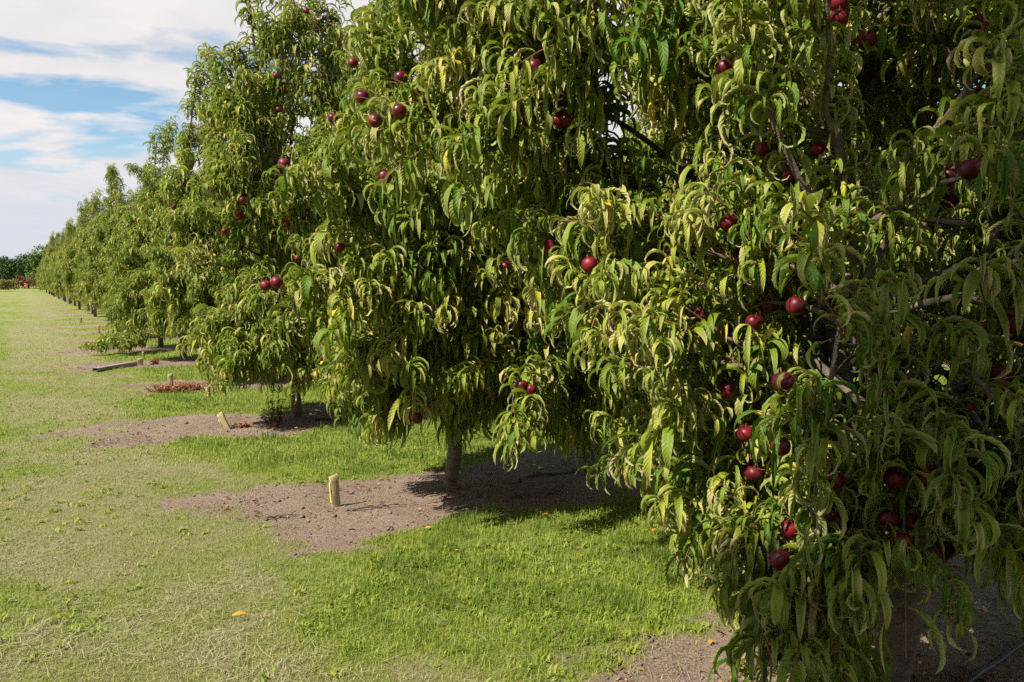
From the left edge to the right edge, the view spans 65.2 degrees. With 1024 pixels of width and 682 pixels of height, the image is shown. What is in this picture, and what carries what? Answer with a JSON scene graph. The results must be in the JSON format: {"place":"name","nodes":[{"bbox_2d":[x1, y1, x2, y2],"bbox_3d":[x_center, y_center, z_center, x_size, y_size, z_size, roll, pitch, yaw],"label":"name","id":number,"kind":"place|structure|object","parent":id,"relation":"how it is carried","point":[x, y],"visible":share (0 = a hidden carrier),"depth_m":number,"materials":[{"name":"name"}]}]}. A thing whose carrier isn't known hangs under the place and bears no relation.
{"place":"outdoors","nodes":[
{"label":"outdoors","id":0,"kind":"place"},
{"bbox_2d":[0,0,985,281],"label":"sky","id":1,"kind":"structure","parent":0,"point":[84,84],"materials":[{"name":"blue"}]},
{"bbox_2d":[0,299,1018,681],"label":"grass","id":2,"kind":"structure","parent":0,"point":[664,593],"depth_m":3.89,"materials":[{"name":"green plant"}]},
{"bbox_2d":[0,284,1023,681],"bbox_3d":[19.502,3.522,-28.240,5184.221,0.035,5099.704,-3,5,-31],"label":"ground","id":3,"kind":"structure","parent":0,"point":[32,298],"depth_m":4.36,"materials":[{"name":"brown soil"}]},
{"bbox_2d":[0,278,17,290],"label":"yellow shrub","id":4,"kind":"object","parent":3,"relation":"on","point":[1,284],"visible":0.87,"depth_m":106.90,"materials":[{"name":"green plant"}]},
{"bbox_2d":[0,279,20,289],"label":"yellow shrub","id":5,"kind":"object","parent":3,"relation":"on","point":[8,285],"visible":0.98,"depth_m":107.03,"materials":[{"name":"green plant"}]},
{"bbox_2d":[0,255,26,283],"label":"broadleaf tree","id":6,"kind":"object","parent":3,"relation":"on","point":[7,269],"visible":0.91,"depth_m":143.29,"materials":[{"name":"green plant"}]},
{"bbox_2d":[11,257,23,287],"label":"broadleaf tree","id":7,"kind":"object","parent":3,"relation":"on","point":[17,267],"visible":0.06,"depth_m":150.67,"materials":[{"name":"green plant"}]},
{"bbox_2d":[9,252,36,287],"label":"broadleaf tree","id":8,"kind":"object","parent":3,"relation":"on","point":[24,255],"visible":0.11,"depth_m":151.67,"materials":[{"name":"green plant"}]},
{"bbox_2d":[16,274,35,288],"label":"red shrub","id":9,"kind":"object","parent":3,"relation":"on","point":[27,281],"visible":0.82,"depth_m":106.99,"materials":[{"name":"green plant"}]},
{"bbox_2d":[16,254,41,285],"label":"broadleaf tree","id":10,"kind":"object","parent":3,"relation":"on","point":[29,267],"visible":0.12,"depth_m":149.31,"materials":[{"name":"green plant"}]},
{"bbox_2d":[21,244,50,292],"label":"broadleaf tree","id":11,"kind":"object","parent":3,"relation":"on","point":[36,257],"visible":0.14,"depth_m":94.47,"materials":[{"name":"green plant"}]},
{"bbox_2d":[36,247,49,293],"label":"nectarine tree","id":12,"kind":"object","parent":3,"relation":"on","point":[40,266],"visible":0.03,"depth_m":84.37,"materials":[{"name":"green plant"}]},
{"bbox_2d":[37,244,51,294],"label":"nectarine tree","id":13,"kind":"object","parent":3,"relation":"on","point":[42,261],"visible":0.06,"depth_m":78.59,"materials":[{"name":"green plant"}]},
{"bbox_2d":[39,247,54,296],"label":"nectarine tree","id":14,"kind":"object","parent":3,"relation":"on","point":[41,282],"visible":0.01,"depth_m":70.15,"materials":[{"name":"green plant"}]},
{"bbox_2d":[41,236,57,297],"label":"nectarine tree","id":15,"kind":"object","parent":3,"relation":"on","point":[46,262],"visible":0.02,"depth_m":67.42,"materials":[{"name":"green plant"}]},
{"bbox_2d":[41,231,59,298],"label":"nectarine tree","id":16,"kind":"object","parent":3,"relation":"on","point":[46,258],"visible":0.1,"depth_m":61.71,"materials":[{"name":"green plant"}]},
{"bbox_2d":[43,232,63,300],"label":"nectarine tree","id":17,"kind":"object","parent":3,"relation":"on","point":[58,237],"visible":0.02,"depth_m":56.09,"materials":[{"name":"green plant"}]},
{"bbox_2d":[43,235,65,301],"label":"nectarine tree","id":18,"kind":"object","parent":3,"relation":"on","point":[47,273],"visible":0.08,"depth_m":53.16,"materials":[{"name":"green plant"}]},
{"bbox_2d":[47,218,72,303],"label":"nectarine tree","id":19,"kind":"object","parent":3,"relation":"on","point":[51,276],"visible":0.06,"depth_m":47.40,"materials":[{"name":"green plant"}]},
{"bbox_2d":[49,227,71,302],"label":"nectarine tree","id":20,"kind":"object","parent":3,"relation":"on","point":[61,241],"visible":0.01,"depth_m":50.62,"materials":[{"name":"green plant"}]},
{"bbox_2d":[49,229,75,305],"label":"nectarine tree","id":21,"kind":"object","parent":3,"relation":"on","point":[51,269],"visible":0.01,"depth_m":44.65,"materials":[{"name":"green plant"}]},
{"bbox_2d":[52,218,80,309],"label":"nectarine tree","id":22,"kind":"object","parent":3,"relation":"on","point":[58,289],"visible":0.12,"depth_m":39.00,"materials":[{"name":"green plant"}]},
{"bbox_2d":[53,216,80,305],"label":"nectarine tree","id":23,"kind":"object","parent":3,"relation":"on","point":[55,268],"depth_m":41.96,"materials":[{"name":"green plant"}]},
{"bbox_2d":[59,211,93,313],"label":"nectarine tree","id":24,"kind":"object","parent":3,"relation":"on","point":[65,291],"visible":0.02,"depth_m":33.49,"materials":[{"name":"green plant"}]},
{"bbox_2d":[60,195,93,310],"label":"nectarine tree","id":25,"kind":"object","parent":3,"relation":"on","point":[66,246],"visible":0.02,"depth_m":36.42,"materials":[{"name":"green plant"}]},
{"bbox_2d":[57,190,104,316],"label":"nectarine tree","id":26,"kind":"object","parent":3,"relation":"on","point":[69,265],"visible":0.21,"depth_m":30.49,"materials":[{"name":"green plant"}]},
{"bbox_2d":[71,188,115,320],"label":"nectarine tree","id":27,"kind":"object","parent":3,"relation":"on","point":[94,202],"depth_m":28.02,"materials":[{"name":"green plant"}]},
{"bbox_2d":[72,165,131,322],"bbox_3d":[-12.639,-3.009,25.381,2.397,5.176,1.962,-3,5,-31],"label":"nectarine tree","id":28,"kind":"object","parent":3,"relation":"on","point":[82,267],"visible":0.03,"depth_m":24.84,"materials":[{"name":"green plant"}]},
{"bbox_2d":[75,163,132,309],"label":"nectarine tree","id":29,"kind":"object","parent":3,"relation":"on","point":[97,244],"visible":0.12,"depth_m":21.98,"materials":[{"name":"green plant"}]},
{"bbox_2d":[92,361,136,370],"bbox_3d":[-6.344,0.399,12.864,0.094,0.048,1.111,1,4,8],"label":"fallen plank","id":30,"kind":"object","parent":3,"relation":"on","point":[114,366],"visible":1,"depth_m":12.74,"materials":[{"name":"grey wood"}]},
{"bbox_2d":[88,161,152,336],"bbox_3d":[-9.127,-2.237,19.758,2.436,4.451,1.977,-3,5,-31],"label":"nectarine tree","id":31,"kind":"object","parent":3,"relation":"on","point":[110,227],"visible":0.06,"depth_m":19.30,"materials":[{"name":"green plant"}]},
{"bbox_2d":[78,164,169,355],"bbox_3d":[-7.467,-1.693,16.211,2.052,3.920,3.141,2,5,26],"label":"nectarine tree","id":32,"kind":"object","parent":3,"relation":"on","point":[123,340],"visible":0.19,"depth_m":15.50,"materials":[{"name":"green plant"}]},
{"bbox_2d":[137,358,142,365],"bbox_3d":[-6.180,0.371,13.303,0.089,0.190,0.046,-2,5,-29],"label":"wooden stake","id":33,"kind":"object","parent":3,"relation":"on","point":[139,361],"visible":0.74,"depth_m":13.28,"materials":[{"name":"brown wood"}]},
{"bbox_2d":[99,115,199,359],"bbox_3d":[-5.932,-1.770,14.047,2.397,4.375,1.962,-3,5,-31],"label":"nectarine tree","id":34,"kind":"object","parent":3,"relation":"on","point":[128,310],"visible":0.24,"depth_m":13.60,"materials":[{"name":"green plant"}]},
{"bbox_2d":[150,358,158,364],"bbox_3d":[-6.005,0.351,13.425,0.183,0.138,0.129,-3,5,-31],"label":"dried weed","id":35,"kind":"object","parent":3,"relation":"on","point":[156,361],"visible":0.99,"depth_m":13.41,"materials":[{"name":"brown plant"}]},
{"bbox_2d":[167,373,172,383],"bbox_3d":[-4.518,0.547,10.587,0.066,0.239,0.033,-6,7,-28],"label":"wooden stake","id":36,"kind":"object","parent":3,"relation":"on","point":[170,378],"visible":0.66,"depth_m":10.57,"materials":[{"name":"brown wood"}]},
{"bbox_2d":[143,379,209,392],"bbox_3d":[-4.241,0.592,10.228,0.818,0.149,0.619,0,4,-3],"label":"dried weed","id":37,"kind":"object","parent":3,"relation":"on","point":[170,387],"visible":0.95,"depth_m":10.14,"materials":[{"name":"brown plant"}]},
{"bbox_2d":[139,42,295,342],"bbox_3d":[-4.023,-1.713,11.137,2.264,4.706,2.131,-3,5,-31],"label":"nectarine tree","id":38,"kind":"object","parent":3,"relation":"on","point":[174,297],"visible":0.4,"depth_m":10.46,"materials":[{"name":"green plant"}]},
{"bbox_2d":[217,411,230,428],"bbox_3d":[-2.734,0.786,7.606,0.063,0.235,0.049,-24,3,-3],"label":"wooden stake","id":39,"kind":"object","parent":3,"relation":"on","point":[223,422],"visible":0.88,"depth_m":7.59,"materials":[{"name":"brown wood"}]},
{"bbox_2d":[233,611,244,614],"bbox_3d":[-1.130,1.128,3.314,0.057,0.010,0.024,-3,5,-31],"label":"fallen leaf","id":40,"kind":"object","parent":3,"relation":"on","point":[238,613],"visible":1,"depth_m":3.32,"materials":[{"name":"yellow plant"}]},
{"bbox_2d":[231,421,253,427],"bbox_3d":[-2.598,0.817,7.700,0.224,0.085,0.155,1,4,13],"label":"dried weed","id":41,"kind":"object","parent":3,"relation":"on","point":[242,425],"visible":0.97,"depth_m":7.69,"materials":[{"name":"brown plant"}]},
{"bbox_2d":[169,0,353,419],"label":"nectarine tree","id":42,"kind":"object","parent":3,"relation":"on","point":[237,345],"visible":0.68,"depth_m":7.44,"materials":[{"name":"green plant"}]},
{"bbox_2d":[259,394,286,424],"bbox_3d":[-2.340,0.672,7.848,0.186,0.310,0.233,3,5,33],"label":"dried weed","id":43,"kind":"object","parent":3,"relation":"on","point":[278,414],"visible":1,"depth_m":7.83,"materials":[{"name":"green plant"}]},
{"bbox_2d":[273,421,278,426],"bbox_3d":[-2.269,0.797,7.690,0.058,0.058,0.058,3,5,37],"label":"fallen nectarine","id":44,"kind":"object","parent":3,"relation":"on","point":[275,423],"visible":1,"depth_m":7.67,"materials":[{"name":"red plant"}]},
{"bbox_2d":[264,509,297,518],"bbox_3d":[-1.358,1.031,4.726,0.202,0.038,0.077,-3,5,-31],"label":"fallen twig","id":45,"kind":"object","parent":3,"relation":"on","point":[292,514],"visible":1,"depth_m":4.74,"materials":[{"name":"brown wood"}]},
{"bbox_2d":[329,473,340,506],"bbox_3d":[-1.102,0.958,4.974,0.058,0.268,0.029,-8,10,-28],"label":"wooden stake","id":46,"kind":"object","parent":3,"relation":"on","point":[334,490],"visible":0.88,"depth_m":4.96,"materials":[{"name":"brown wood"}]},
{"bbox_2d":[315,407,429,420],"bbox_3d":[0.463,0.668,9.649,5.852,0.046,0.139,-3,5,-32],"label":"irrigation hose","id":47,"kind":"object","parent":3,"relation":"on","point":[330,418],"visible":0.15,"depth_m":8.10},
{"bbox_2d":[352,501,415,510],"bbox_3d":[-0.790,1.013,4.952,0.400,0.037,0.041,-1,5,-18],"label":"fallen twig","id":48,"kind":"object","parent":3,"relation":"on","point":[377,506],"visible":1,"depth_m":4.94,"materials":[{"name":"brown wood"}]},
{"bbox_2d":[259,0,671,490],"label":"nectarine tree","id":49,"kind":"object","parent":3,"relation":"on","point":[417,313],"visible":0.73,"depth_m":4.29,"materials":[{"name":"green plant"}]},
{"bbox_2d":[590,450,593,478],"bbox_3d":[0.472,0.735,4.753,0.017,0.170,0.037,2,5,28],"label":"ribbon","id":50,"kind":"object","parent":49,"relation":"hanging from","point":[592,454],"visible":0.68,"depth_m":4.75,"materials":[{"name":"plastic"}]},
{"bbox_2d":[444,502,509,511],"bbox_3d":[-0.220,1.017,4.925,0.402,0.033,0.099,-1,4,-10],"label":"fallen twig","id":51,"kind":"object","parent":3,"relation":"on","point":[461,507],"visible":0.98,"depth_m":4.91,"materials":[{"name":"brown wood"}]},
{"bbox_2d":[0,350,1023,681],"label":"straw","id":52,"kind":"object","parent":3,"relation":"on","point":[228,640],"visible":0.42,"depth_m":3.38,"materials":[{"name":"beige plant"}]},
{"bbox_2d":[28,360,1023,681],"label":"soil crumbs","id":53,"kind":"object","parent":3,"relation":"on","point":[526,508],"visible":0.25,"depth_m":4.83,"materials":[{"name":"brown soil"}]},
{"bbox_2d":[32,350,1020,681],"bbox_3d":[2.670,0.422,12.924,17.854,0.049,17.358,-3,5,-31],"label":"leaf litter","id":54,"kind":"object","parent":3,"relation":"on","point":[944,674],"visible":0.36,"depth_m":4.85,"materials":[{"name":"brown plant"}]},
{"bbox_2d":[527,468,608,477],"bbox_3d":[2.677,0.854,7.170,5.896,0.045,0.203,-3,5,-31],"label":"irrigation hose","id":55,"kind":"object","parent":3,"relation":"on","point":[544,474],"visible":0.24,"depth_m":5.80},
{"bbox_2d":[602,71,671,374],"bbox_3d":[2.209,-1.954,10.808,2.264,5.254,2.131,-3,5,-31],"label":"nectarine tree","id":56,"kind":"object","parent":3,"relation":"on","point":[629,123],"depth_m":10.42,"materials":[{"name":"green plant"}]},
{"bbox_2d":[327,0,1023,681],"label":"nectarine tree","id":57,"kind":"object","parent":3,"relation":"on","point":[795,488],"visible":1,"depth_m":2.45,"materials":[{"name":"green plant"}]},
{"bbox_2d":[603,55,829,368],"bbox_3d":[1.800,-1.642,6.645,2.264,5.254,2.131,-3,5,-31],"label":"nectarine tree","id":58,"kind":"object","parent":3,"relation":"on","point":[658,141],"depth_m":6.40,"materials":[{"name":"green plant"}]},
{"bbox_2d":[809,24,986,364],"bbox_3d":[3.881,-1.716,8.080,2.397,5.187,1.962,-3,5,-31],"label":"nectarine tree","id":59,"kind":"object","parent":3,"relation":"on","point":[921,251],"visible":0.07,"depth_m":7.41,"materials":[{"name":"green plant"}]},
{"bbox_2d":[964,641,1023,681],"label":"irrigation hose","id":60,"kind":"object","parent":3,"relation":"on","point":[980,672],"visible":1,"depth_m":2.90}
]}

